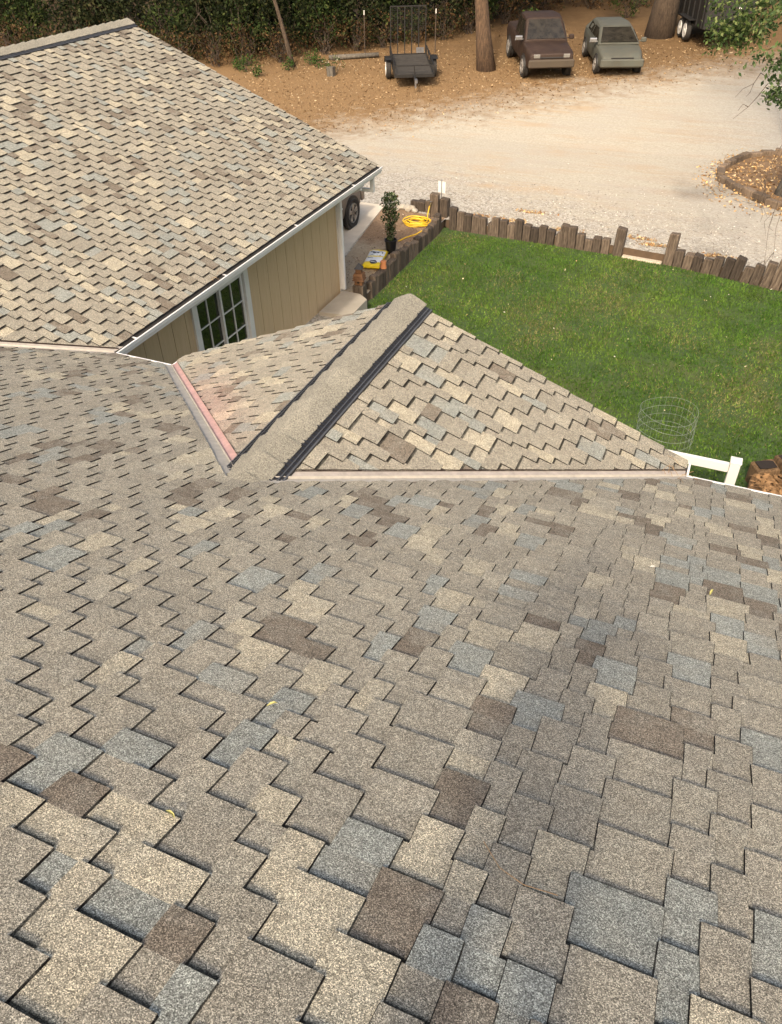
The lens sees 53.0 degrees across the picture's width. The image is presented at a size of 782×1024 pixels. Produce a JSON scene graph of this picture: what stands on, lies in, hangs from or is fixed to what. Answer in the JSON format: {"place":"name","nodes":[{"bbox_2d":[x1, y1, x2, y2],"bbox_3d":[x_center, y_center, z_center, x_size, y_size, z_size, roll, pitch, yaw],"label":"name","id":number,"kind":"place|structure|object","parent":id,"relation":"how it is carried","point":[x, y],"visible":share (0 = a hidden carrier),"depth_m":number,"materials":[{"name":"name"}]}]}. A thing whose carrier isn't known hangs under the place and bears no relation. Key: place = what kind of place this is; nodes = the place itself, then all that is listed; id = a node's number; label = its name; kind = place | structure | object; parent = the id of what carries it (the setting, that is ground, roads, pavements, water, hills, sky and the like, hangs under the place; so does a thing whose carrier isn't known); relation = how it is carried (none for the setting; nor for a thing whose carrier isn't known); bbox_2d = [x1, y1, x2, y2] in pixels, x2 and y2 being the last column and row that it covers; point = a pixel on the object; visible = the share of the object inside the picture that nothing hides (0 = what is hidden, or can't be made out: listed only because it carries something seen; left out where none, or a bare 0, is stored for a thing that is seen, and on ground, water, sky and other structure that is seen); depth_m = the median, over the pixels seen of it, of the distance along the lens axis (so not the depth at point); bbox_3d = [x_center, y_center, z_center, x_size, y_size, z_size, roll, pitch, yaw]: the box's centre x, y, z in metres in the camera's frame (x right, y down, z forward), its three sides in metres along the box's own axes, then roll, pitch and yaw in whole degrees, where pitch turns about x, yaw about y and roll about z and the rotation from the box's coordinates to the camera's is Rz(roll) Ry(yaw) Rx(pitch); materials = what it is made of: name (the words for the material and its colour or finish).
{"place":"outdoors","nodes":[
{"label":"outdoors","id":0,"kind":"place"},
{"bbox_2d":[343,202,384,254],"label":"driveway","id":1,"kind":"structure","parent":0,"point":[369,212],"depth_m":19.81,"materials":[{"name":"concrete"}]},
{"bbox_2d":[342,191,364,229],"bbox_3d":[-2.335,-7.164,18.421,2.310,1.733,4.472,15,42,18],"label":"suv","id":2,"kind":"object","parent":1,"relation":"on","point":[351,208],"visible":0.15,"depth_m":19.32,"materials":[{"name":"rubber"}]},
{"bbox_2d":[0,0,781,324],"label":"yard ground","id":3,"kind":"structure","parent":0,"point":[648,140],"depth_m":26.39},
{"bbox_2d":[0,13,34,46],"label":"bramble bush","id":4,"kind":"object","parent":3,"relation":"on","point":[14,37],"visible":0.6,"depth_m":36.27,"materials":[{"name":"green plant"}]},
{"bbox_2d":[0,0,54,45],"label":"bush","id":5,"kind":"object","parent":3,"relation":"on","point":[14,10],"visible":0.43,"depth_m":37.96,"materials":[{"name":"green plant"}]},
{"bbox_2d":[0,0,58,43],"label":"green bush","id":6,"kind":"object","parent":3,"relation":"on","point":[35,17],"visible":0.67,"depth_m":36.40,"materials":[{"name":"green plant"}]},
{"bbox_2d":[43,0,110,34],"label":"green bush","id":7,"kind":"object","parent":3,"relation":"on","point":[61,20],"visible":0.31,"depth_m":35.71,"materials":[{"name":"green plant"}]},
{"bbox_2d":[31,0,137,32],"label":"oak tree","id":8,"kind":"object","parent":3,"relation":"on","point":[84,17],"visible":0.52,"depth_m":35.66,"materials":[{"name":"green plant"}]},
{"bbox_2d":[71,0,145,24],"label":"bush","id":9,"kind":"object","parent":3,"relation":"on","point":[96,9],"visible":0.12,"depth_m":39.43,"materials":[{"name":"green plant"}]},
{"bbox_2d":[86,0,169,34],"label":"green bush","id":10,"kind":"object","parent":3,"relation":"on","point":[116,4],"visible":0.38,"depth_m":35.20,"materials":[{"name":"green plant"}]},
{"bbox_2d":[137,0,203,53],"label":"green bush","id":11,"kind":"object","parent":3,"relation":"on","point":[155,13],"visible":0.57,"depth_m":34.28,"materials":[{"name":"green plant"}]},
{"bbox_2d":[126,0,227,50],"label":"oak tree","id":12,"kind":"object","parent":3,"relation":"on","point":[160,9],"visible":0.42,"depth_m":35.13,"materials":[{"name":"green plant"}]},
{"bbox_2d":[154,25,201,59],"bbox_3d":[-9.180,-20.171,33.949,2.265,1.672,1.768,2,40,3],"label":"bramble bush","id":13,"kind":"object","parent":3,"relation":"on","point":[185,37],"visible":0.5,"depth_m":33.80,"materials":[{"name":"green plant"}]},
{"bbox_2d":[170,0,243,61],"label":"green bush","id":14,"kind":"object","parent":3,"relation":"on","point":[186,25],"visible":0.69,"depth_m":34.07,"materials":[{"name":"green plant"}]},
{"bbox_2d":[190,29,237,66],"bbox_3d":[-7.646,-19.975,33.736,1.699,1.520,1.963,-20,43,-22],"label":"bramble bush","id":15,"kind":"object","parent":3,"relation":"on","point":[216,62],"visible":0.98,"depth_m":33.77,"materials":[{"name":"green plant"}]},
{"bbox_2d":[195,0,288,52],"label":"oak tree","id":16,"kind":"object","parent":3,"relation":"on","point":[249,17],"visible":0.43,"depth_m":34.16,"materials":[{"name":"green plant"}]},
{"bbox_2d":[210,0,275,58],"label":"green bush","id":17,"kind":"object","parent":3,"relation":"on","point":[224,14],"visible":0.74,"depth_m":33.80,"materials":[{"name":"green plant"}]},
{"bbox_2d":[221,20,269,64],"bbox_3d":[-6.248,-20.090,33.561,2.369,1.818,1.902,15,42,18],"label":"bramble bush","id":18,"kind":"object","parent":3,"relation":"on","point":[245,42],"visible":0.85,"depth_m":33.51,"materials":[{"name":"green plant"}]},
{"bbox_2d":[259,23,306,62],"bbox_3d":[-4.655,-20.209,33.835,1.870,1.552,1.883,15,42,18],"label":"bramble bush","id":19,"kind":"object","parent":3,"relation":"on","point":[279,55],"visible":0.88,"depth_m":33.79,"materials":[{"name":"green plant"}]},
{"bbox_2d":[247,0,319,55],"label":"green bush","id":20,"kind":"object","parent":3,"relation":"on","point":[270,7],"visible":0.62,"depth_m":34.20,"materials":[{"name":"green plant"}]},
{"bbox_2d":[273,0,295,67],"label":"leaning tree","id":21,"kind":"object","parent":3,"relation":"on","point":[288,49],"visible":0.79,"depth_m":33.03,"materials":[{"name":"brown plant"}]},
{"bbox_2d":[261,0,358,47],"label":"oak tree","id":22,"kind":"object","parent":3,"relation":"on","point":[286,4],"visible":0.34,"depth_m":34.91,"materials":[{"name":"green plant"}]},
{"bbox_2d":[289,0,355,51],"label":"green bush","id":23,"kind":"object","parent":3,"relation":"on","point":[319,13],"visible":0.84,"depth_m":34.30,"materials":[{"name":"green plant"}]},
{"bbox_2d":[299,9,351,54],"bbox_3d":[-2.796,-21.079,34.476,2.736,1.864,1.652,15,42,18],"label":"bramble bush","id":24,"kind":"object","parent":3,"relation":"on","point":[324,41],"visible":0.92,"depth_m":34.50,"materials":[{"name":"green plant"}]},
{"bbox_2d":[319,291,366,316],"bbox_3d":[-0.921,-4.178,16.189,0.680,0.280,1.104,15,42,18],"label":"concrete step","id":25,"kind":"object","parent":3,"relation":"on","point":[344,302],"visible":0.7,"depth_m":16.06,"materials":[{"name":"concrete"}]},
{"bbox_2d":[301,0,401,42],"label":"oak tree","id":26,"kind":"object","parent":3,"relation":"on","point":[352,6],"visible":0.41,"depth_m":34.98,"materials":[{"name":"green plant"}]},
{"bbox_2d":[329,52,378,59],"bbox_3d":[-1.616,-19.812,34.083,2.182,0.277,0.213,-1,40,0],"label":"fallen log","id":27,"kind":"object","parent":3,"relation":"on","point":[356,56],"visible":0.94,"depth_m":34.00,"materials":[{"name":"grey wood"}]},
{"bbox_2d":[321,0,391,46],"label":"green bush","id":28,"kind":"object","parent":3,"relation":"on","point":[370,11],"visible":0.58,"depth_m":34.80,"materials":[{"name":"green plant"}]},
{"bbox_2d":[333,12,379,51],"bbox_3d":[-1.583,-21.227,34.735,2.186,1.520,1.594,15,42,18],"label":"bramble bush","id":29,"kind":"object","parent":3,"relation":"on","point":[356,46],"visible":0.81,"depth_m":34.74,"materials":[{"name":"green plant"}]},
{"bbox_2d":[352,282,366,298],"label":"timber post","id":30,"kind":"object","parent":3,"relation":"on","point":[361,290],"visible":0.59,"depth_m":16.44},
{"bbox_2d":[352,263,366,285],"bbox_3d":[-0.665,-4.966,16.312,0.250,0.450,0.250,9,41,12],"label":"birdhouse","id":31,"kind":"object","parent":30,"relation":"on","point":[359,277],"visible":1,"depth_m":16.26,"materials":[{"name":"brown wood"}]},
{"bbox_2d":[366,280,375,298],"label":"timber post","id":32,"kind":"object","parent":3,"relation":"on","point":[370,284],"visible":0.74,"depth_m":16.77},
{"bbox_2d":[355,3,407,47],"bbox_3d":[-0.433,-21.718,35.010,1.830,1.793,2.069,-21,43,-22],"label":"bramble bush","id":33,"kind":"object","parent":3,"relation":"on","point":[381,36],"visible":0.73,"depth_m":34.85,"materials":[{"name":"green plant"}]},
{"bbox_2d":[0,18,781,1023],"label":"house","id":34,"kind":"structure","parent":3,"relation":"on","point":[396,558],"depth_m":3.67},
{"bbox_2d":[190,269,256,351],"bbox_3d":[-2.874,-3.266,12.872,0.345,1.760,1.630,15,42,18],"label":"window","id":35,"kind":"structure","parent":34,"relation":"in","point":[225,316],"depth_m":12.96,"materials":[{"name":"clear glass"}]},
{"bbox_2d":[339,209,444,293],"bbox_3d":[-0.430,-6.283,18.622,1.830,0.001,5.600,15,42,18],"label":"dirt bed","id":36,"kind":"object","parent":3,"relation":"on","point":[359,249],"visible":0.5,"depth_m":18.98,"materials":[{"name":"soil"}]},
{"bbox_2d":[362,250,388,268],"bbox_3d":[-0.362,-5.776,17.874,0.460,0.161,0.980,6,40,9],"label":"soil bag","id":37,"kind":"object","parent":36,"relation":"on","point":[374,258],"visible":0.92,"depth_m":17.72,"materials":[{"name":"plastic"}]},
{"bbox_2d":[380,190,400,253],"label":"potted plant","id":38,"kind":"object","parent":36,"relation":"on","point":[390,240],"visible":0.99,"depth_m":17.81,"materials":[{"name":"green plant"}]},
{"bbox_2d":[398,205,430,241],"bbox_3d":[0.493,-7.184,19.422,0.757,0.350,1.825,15,42,18],"label":"garden hose","id":39,"kind":"object","parent":36,"relation":"on","point":[422,219],"visible":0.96,"depth_m":19.67,"materials":[{"name":"rubber"}]},
{"bbox_2d":[362,0,428,43],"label":"green bush","id":40,"kind":"object","parent":3,"relation":"on","point":[395,19],"visible":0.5,"depth_m":35.26,"materials":[{"name":"green plant"}]},
{"bbox_2d":[372,0,445,35],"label":"oak tree","id":41,"kind":"object","parent":3,"relation":"on","point":[414,3],"visible":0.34,"depth_m":36.08,"materials":[{"name":"green plant"}]},
{"bbox_2d":[384,5,437,87],"bbox_3d":[0.818,-18.074,30.468,2.080,2.306,4.005,-3,40,-2],"label":"utility trailer","id":42,"kind":"object","parent":3,"relation":"on","point":[419,63],"visible":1,"depth_m":31.25,"materials":[{"name":"black metal"}]},
{"bbox_2d":[392,3,439,42],"bbox_3d":[1.149,-22.071,35.437,2.255,1.656,1.656,15,42,18],"label":"bramble bush","id":43,"kind":"object","parent":3,"relation":"on","point":[415,36],"visible":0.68,"depth_m":35.41,"materials":[{"name":"green plant"}]},
{"bbox_2d":[429,192,439,216],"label":"timber post","id":44,"kind":"object","parent":3,"relation":"on","point":[435,204],"visible":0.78,"depth_m":19.92,"materials":[{"name":"wood"}]},
{"bbox_2d":[400,0,471,39],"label":"green bush","id":45,"kind":"object","parent":3,"relation":"on","point":[451,2],"visible":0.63,"depth_m":35.93,"materials":[{"name":"green plant"}]},
{"bbox_2d":[423,0,466,39],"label":"bramble bush","id":46,"kind":"object","parent":3,"relation":"on","point":[444,35],"visible":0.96,"depth_m":35.54,"materials":[{"name":"green plant"}]},
{"bbox_2d":[439,197,450,226],"bbox_3d":[1.380,-7.719,20.139,0.236,0.677,0.210,19,42,22],"label":"timber post","id":47,"kind":"object","parent":3,"relation":"on","point":[444,206],"visible":0.77,"depth_m":20.00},
{"bbox_2d":[449,206,458,229],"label":"timber post","id":48,"kind":"object","parent":3,"relation":"on","point":[453,210],"visible":0.88,"depth_m":19.80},
{"bbox_2d":[456,211,465,231],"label":"timber post","id":49,"kind":"object","parent":3,"relation":"on","point":[460,220],"visible":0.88,"depth_m":19.78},
{"bbox_2d":[463,213,473,232],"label":"timber post","id":50,"kind":"object","parent":3,"relation":"on","point":[467,221],"visible":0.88,"depth_m":19.70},
{"bbox_2d":[439,0,498,30],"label":"green bush","id":51,"kind":"object","parent":3,"relation":"on","point":[493,9],"visible":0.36,"depth_m":36.77,"materials":[{"name":"green plant"}]},
{"bbox_2d":[434,0,508,22],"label":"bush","id":52,"kind":"object","parent":3,"relation":"on","point":[497,5],"visible":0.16,"depth_m":37.08,"materials":[{"name":"green plant"}]},
{"bbox_2d":[449,0,494,33],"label":"bramble bush","id":53,"kind":"object","parent":3,"relation":"on","point":[466,19],"visible":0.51,"depth_m":36.40,"materials":[{"name":"green plant"}]},
{"bbox_2d":[471,214,481,233],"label":"timber post","id":54,"kind":"object","parent":3,"relation":"on","point":[475,222],"visible":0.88,"depth_m":19.65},
{"bbox_2d":[478,216,487,234],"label":"timber post","id":55,"kind":"object","parent":3,"relation":"on","point":[482,225],"visible":0.88,"depth_m":19.60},
{"bbox_2d":[475,0,495,71],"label":"tall tree","id":56,"kind":"object","parent":3,"relation":"on","point":[485,60],"visible":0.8,"depth_m":31.28,"materials":[{"name":"brown plant"}]},
{"bbox_2d":[491,217,500,236],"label":"timber post","id":57,"kind":"object","parent":3,"relation":"on","point":[495,223],"visible":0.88,"depth_m":19.45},
{"bbox_2d":[232,19,767,136],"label":"leaf litter","id":58,"kind":"object","parent":3,"relation":"on","point":[458,81],"visible":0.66,"depth_m":31.00,"materials":[{"name":"plant"}]},
{"bbox_2d":[499,219,508,237],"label":"timber post","id":59,"kind":"object","parent":3,"relation":"on","point":[504,223],"visible":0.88,"depth_m":19.40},
{"bbox_2d":[489,0,527,23],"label":"bramble bush","id":60,"kind":"object","parent":3,"relation":"on","point":[504,20],"visible":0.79,"depth_m":37.57,"materials":[{"name":"green plant"}]},
{"bbox_2d":[506,222,514,238],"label":"timber post","id":61,"kind":"object","parent":3,"relation":"on","point":[510,229],"visible":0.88,"depth_m":19.34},
{"bbox_2d":[514,218,524,239],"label":"timber post","id":62,"kind":"object","parent":3,"relation":"on","point":[519,225],"visible":0.88,"depth_m":19.23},
{"bbox_2d":[499,0,540,17],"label":"bramble bush","id":63,"kind":"object","parent":3,"relation":"on","point":[522,8],"visible":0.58,"depth_m":38.36,"materials":[{"name":"green plant"}]},
{"bbox_2d":[522,223,532,241],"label":"timber post","id":64,"kind":"object","parent":3,"relation":"on","point":[527,227],"visible":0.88,"depth_m":19.17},
{"bbox_2d":[530,226,538,242],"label":"timber post","id":65,"kind":"object","parent":3,"relation":"on","point":[534,234],"visible":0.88,"depth_m":19.13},
{"bbox_2d":[506,10,574,77],"bbox_3d":[5.970,-19.041,31.660,2.310,1.938,5.132,-3,43,-2],"label":"pickup truck","id":66,"kind":"object","parent":3,"relation":"on","point":[536,39],"visible":1,"depth_m":30.58,"materials":[{"name":"brown paint"}]},
{"bbox_2d":[538,224,548,243],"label":"timber post","id":67,"kind":"object","parent":3,"relation":"on","point":[543,229],"visible":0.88,"depth_m":19.03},
{"bbox_2d":[524,0,564,10],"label":"undergrowth bush","id":68,"kind":"object","parent":3,"relation":"on","point":[548,6],"visible":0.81,"depth_m":39.59,"materials":[{"name":"green plant"}]},
{"bbox_2d":[546,228,556,245],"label":"timber post","id":69,"kind":"object","parent":3,"relation":"on","point":[550,235],"visible":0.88,"depth_m":18.99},
{"bbox_2d":[559,223,570,247],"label":"timber post","id":70,"kind":"object","parent":3,"relation":"on","point":[564,234],"visible":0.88,"depth_m":18.79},
{"bbox_2d":[567,225,577,248],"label":"timber post","id":71,"kind":"object","parent":3,"relation":"on","point":[572,235],"visible":0.88,"depth_m":18.74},
{"bbox_2d":[575,232,585,249],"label":"timber post","id":72,"kind":"object","parent":3,"relation":"on","point":[580,239],"visible":0.88,"depth_m":18.72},
{"bbox_2d":[568,0,613,9],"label":"undergrowth bush","id":73,"kind":"object","parent":3,"relation":"on","point":[591,3],"visible":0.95,"depth_m":39.59,"materials":[{"name":"green plant"}]},
{"bbox_2d":[591,235,602,252],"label":"timber post","id":74,"kind":"object","parent":3,"relation":"on","point":[596,244],"visible":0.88,"depth_m":18.59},
{"bbox_2d":[600,237,611,253],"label":"timber post","id":75,"kind":"object","parent":3,"relation":"on","point":[605,244],"visible":0.88,"depth_m":18.51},
{"bbox_2d":[582,17,646,73],"bbox_3d":[8.896,-18.787,31.494,2.190,1.508,4.302,0,43,2],"label":"grey car","id":76,"kind":"object","parent":3,"relation":"on","point":[610,42],"visible":1,"depth_m":30.56,"materials":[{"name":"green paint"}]},
{"bbox_2d":[612,226,627,256],"bbox_3d":[5.366,-6.297,18.399,0.230,0.774,0.202,19,44,20],"label":"timber post","id":77,"kind":"object","parent":3,"relation":"on","point":[620,239],"visible":0.88,"depth_m":18.28,"materials":[{"name":"wood"}]},
{"bbox_2d":[609,0,649,17],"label":"shrub","id":78,"kind":"object","parent":3,"relation":"on","point":[633,6],"visible":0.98,"depth_m":37.54,"materials":[{"name":"green plant"}]},
{"bbox_2d":[644,0,679,38],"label":"tall tree","id":79,"kind":"object","parent":3,"relation":"on","point":[662,21],"visible":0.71,"depth_m":34.29,"materials":[{"name":"brown plant"}]},
{"bbox_2d":[662,232,680,265],"bbox_3d":[6.397,-5.958,17.904,0.222,0.850,0.197,21,45,20],"label":"timber post","id":80,"kind":"object","parent":3,"relation":"on","point":[673,243],"visible":0.86,"depth_m":17.77,"materials":[{"name":"wood"}]},
{"bbox_2d":[672,249,685,267],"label":"timber post","id":81,"kind":"object","parent":3,"relation":"on","point":[679,255],"visible":0.85,"depth_m":17.82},
{"bbox_2d":[681,252,695,269],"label":"timber post","id":82,"kind":"object","parent":3,"relation":"on","point":[687,261],"visible":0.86,"depth_m":17.72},
{"bbox_2d":[690,252,704,271],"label":"timber post","id":83,"kind":"object","parent":3,"relation":"on","point":[698,260],"visible":0.87,"depth_m":17.62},
{"bbox_2d":[700,257,713,274],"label":"timber post","id":84,"kind":"object","parent":3,"relation":"on","point":[707,264],"visible":0.82,"depth_m":17.52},
{"bbox_2d":[677,0,756,39],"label":"dump trailer","id":85,"kind":"object","parent":3,"relation":"on","point":[690,12],"visible":0.44,"depth_m":32.87,"materials":[{"name":"black metal"}]},
{"bbox_2d":[709,256,724,276],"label":"timber post","id":86,"kind":"object","parent":3,"relation":"on","point":[718,264],"visible":0.88,"depth_m":17.39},
{"bbox_2d":[719,257,735,278],"bbox_3d":[7.454,-5.371,17.390,0.211,0.568,0.194,26,46,20],"label":"timber post","id":87,"kind":"object","parent":3,"relation":"on","point":[728,265],"visible":0.85,"depth_m":17.28,"materials":[{"name":"wood"}]},
{"bbox_2d":[728,255,747,280],"bbox_3d":[7.632,-5.314,17.262,0.204,0.637,0.191,28,47,21],"label":"timber post","id":88,"kind":"object","parent":3,"relation":"on","point":[739,266],"visible":0.88,"depth_m":17.15,"materials":[{"name":"wood"}]},
{"bbox_2d":[738,265,754,283],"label":"timber post","id":89,"kind":"object","parent":3,"relation":"on","point":[746,275],"visible":0.84,"depth_m":17.11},
{"bbox_2d":[741,187,755,199],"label":"edging block","id":90,"kind":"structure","parent":3,"relation":"on","point":[748,191],"depth_m":20.88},
{"bbox_2d":[725,156,781,200],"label":"tree bed soil","id":91,"kind":"object","parent":3,"relation":"on","point":[765,164],"visible":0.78,"depth_m":22.40,"materials":[{"name":"soil"}]},
{"bbox_2d":[692,146,781,220],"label":"bed leaves","id":92,"kind":"object","parent":91,"relation":"on","point":[749,180],"visible":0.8,"depth_m":21.91,"materials":[{"name":"brown plant"}]},
{"bbox_2d":[697,0,781,293],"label":"oak tree","id":93,"kind":"object","parent":91,"relation":"on","point":[732,32],"visible":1,"depth_m":14.35,"materials":[{"name":"green plant"}]},
{"bbox_2d":[749,263,764,285],"bbox_3d":[7.973,-5.131,17.085,0.218,0.569,0.192,26,46,19],"label":"timber post","id":94,"kind":"object","parent":3,"relation":"on","point":[754,278],"visible":0.79,"depth_m":16.99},
{"bbox_2d":[751,191,770,204],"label":"edging block","id":95,"kind":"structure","parent":3,"relation":"on","point":[758,195],"depth_m":20.54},
{"bbox_2d":[759,260,778,287],"bbox_3d":[8.147,-5.085,16.949,0.212,0.666,0.192,24,46,17],"label":"timber post","id":96,"kind":"object","parent":3,"relation":"on","point":[772,269],"visible":0.85,"depth_m":16.82,"materials":[{"name":"wood"}]},
{"bbox_2d":[765,198,781,209],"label":"edging block","id":97,"kind":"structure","parent":3,"relation":"on","point":[772,202],"depth_m":20.22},
{"bbox_2d":[768,260,781,290],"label":"timber post","id":98,"kind":"object","parent":3,"relation":"on","point":[776,283],"visible":0.78,"depth_m":16.78,"materials":[{"name":"wood"}]},
{"bbox_2d":[367,227,781,487],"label":"lawn","id":99,"kind":"structure","parent":0,"point":[721,475],"depth_m":15.41,"materials":[{"name":"plant"}]},
{"bbox_2d":[621,254,661,264],"bbox_3d":[5.850,-5.866,18.308,0.920,0.110,0.140,19,44,22],"label":"plank step","id":100,"kind":"object","parent":99,"relation":"on","point":[643,259],"visible":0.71,"depth_m":18.24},
{"bbox_2d":[636,397,698,452],"bbox_3d":[4.323,-1.335,12.334,0.897,0.643,0.871,15,42,18],"label":"wire cage","id":101,"kind":"object","parent":99,"relation":"on","point":[694,428],"visible":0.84,"depth_m":12.31,"materials":[{"name":"metal"}]},
{"bbox_2d":[667,449,742,484],"bbox_3d":[3.435,-0.596,11.120,2.675,1.075,0.150,15,42,18],"label":"vinyl fence","id":102,"kind":"object","parent":99,"relation":"on","point":[731,468],"visible":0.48,"depth_m":10.54,"materials":[{"name":"plastic"}]},
{"bbox_2d":[747,473,781,495],"bbox_3d":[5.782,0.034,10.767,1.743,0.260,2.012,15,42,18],"label":"wood chips","id":103,"kind":"object","parent":99,"relation":"on","point":[768,479],"visible":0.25,"depth_m":11.26,"materials":[{"name":"brown wood"}]},
{"bbox_2d":[745,459,779,482],"bbox_3d":[5.500,-0.517,11.629,0.349,0.480,0.266,-4,40,-4],"label":"log post","id":104,"kind":"object","parent":103,"relation":"on","point":[768,466],"visible":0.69,"depth_m":11.47,"materials":[{"name":"brown wood"}]},
{"bbox_2d":[367,220,781,301],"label":"earth bank","id":105,"kind":"structure","parent":0,"point":[643,254],"depth_m":18.29,"materials":[{"name":"soil"}]},
{"bbox_2d":[425,153,781,267],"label":"gravel","id":106,"kind":"structure","parent":0,"point":[622,220],"depth_m":19.64,"materials":[{"name":"gravel"}]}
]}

